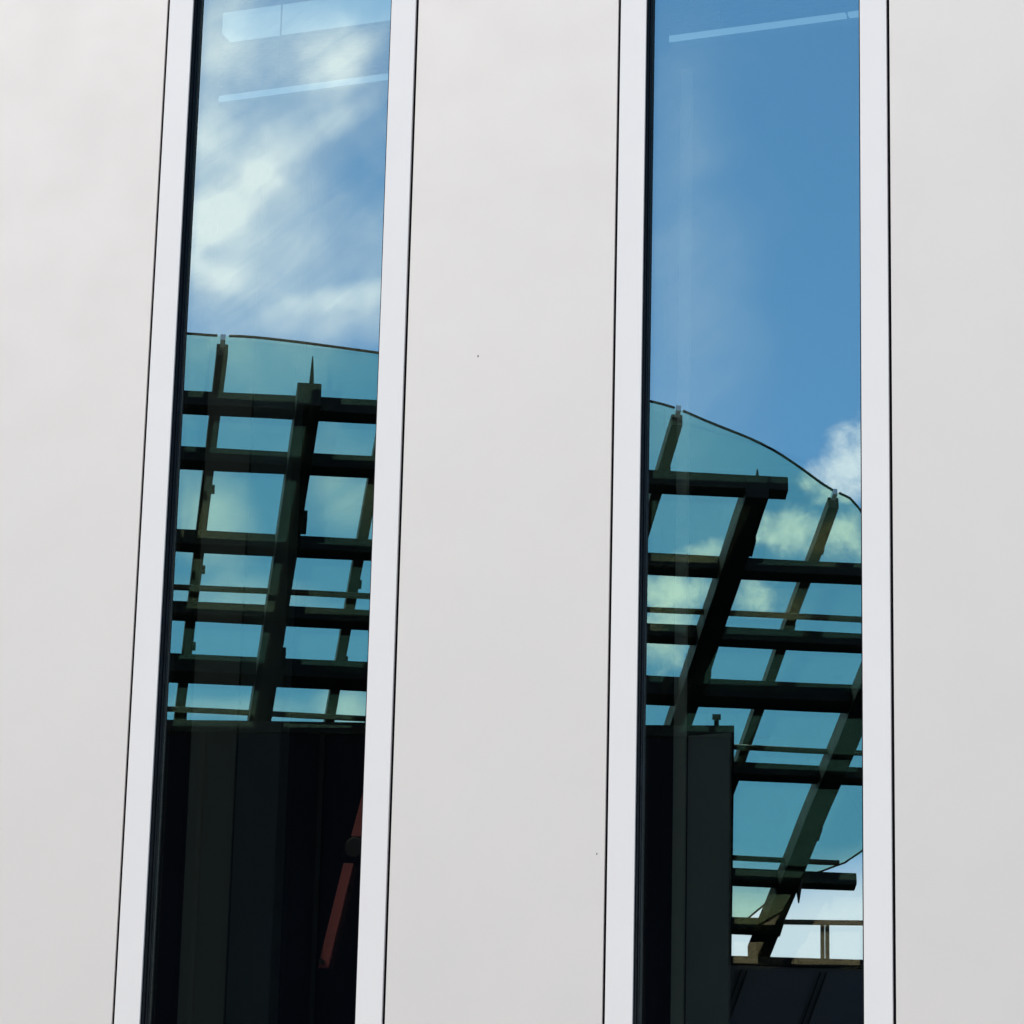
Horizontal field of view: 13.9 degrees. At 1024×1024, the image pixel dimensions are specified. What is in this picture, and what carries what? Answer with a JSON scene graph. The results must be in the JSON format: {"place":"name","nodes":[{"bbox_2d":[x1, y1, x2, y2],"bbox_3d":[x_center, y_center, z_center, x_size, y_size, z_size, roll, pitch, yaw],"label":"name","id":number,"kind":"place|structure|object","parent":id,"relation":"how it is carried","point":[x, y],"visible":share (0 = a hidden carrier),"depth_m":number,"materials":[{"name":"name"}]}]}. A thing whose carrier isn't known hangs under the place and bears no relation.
{"place":"outdoors","nodes":[
{"label":"outdoors","id":0,"kind":"place"},
{"bbox_2d":[0,0,1023,1023],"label":"office building","id":1,"kind":"structure","parent":0,"point":[483,669],"depth_m":17.34,"materials":[{"name":"white"}]},
{"bbox_2d":[177,112,269,1023],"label":"interior partition","id":2,"kind":"object","parent":1,"relation":"on","point":[203,977],"visible":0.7,"depth_m":18.77,"materials":[{"name":"black"}]},
{"bbox_2d":[114,0,416,1023],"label":"window","id":3,"kind":"structure","parent":1,"relation":"in","point":[165,399],"depth_m":17.31,"materials":[{"name":"white metal"}]},
{"bbox_2d":[225,113,314,1023],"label":"interior partition","id":4,"kind":"object","parent":1,"relation":"on","point":[258,852],"visible":1,"depth_m":18.36,"materials":[{"name":"black"}]},
{"bbox_2d":[222,0,390,41],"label":"panel lamp","id":5,"kind":"object","parent":1,"relation":"attached to","point":[251,20],"visible":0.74,"depth_m":19.27,"materials":[{"name":"white plastic"}]},
{"bbox_2d":[318,793,362,967],"bbox_3d":[-0.643,1.410,17.204,0.289,0.909,0.050,-5,-20,19],"label":"red brace","id":6,"kind":"object","parent":1,"relation":"attached to","point":[353,847],"visible":0.69,"depth_m":17.17,"materials":[{"name":"paint"}]},
{"bbox_2d":[219,0,858,101],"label":"linear lamp","id":7,"kind":"object","parent":1,"relation":"hanging from","point":[771,21],"visible":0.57,"depth_m":18.26,"materials":[{"name":"white plastic"}]},
{"bbox_2d":[685,733,731,1023],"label":"interior screen","id":8,"kind":"object","parent":1,"relation":"on","point":[708,942],"visible":1,"depth_m":16.80,"materials":[{"name":"fabric"}]},
{"bbox_2d":[605,0,893,1023],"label":"window","id":9,"kind":"structure","parent":1,"relation":"in","point":[631,421],"depth_m":16.56,"materials":[{"name":"white metal"}]},
{"bbox_2d":[670,68,692,1023],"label":"interior column","id":10,"kind":"structure","parent":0,"point":[681,618],"depth_m":17.21,"materials":[{"name":"paint"}]}
]}

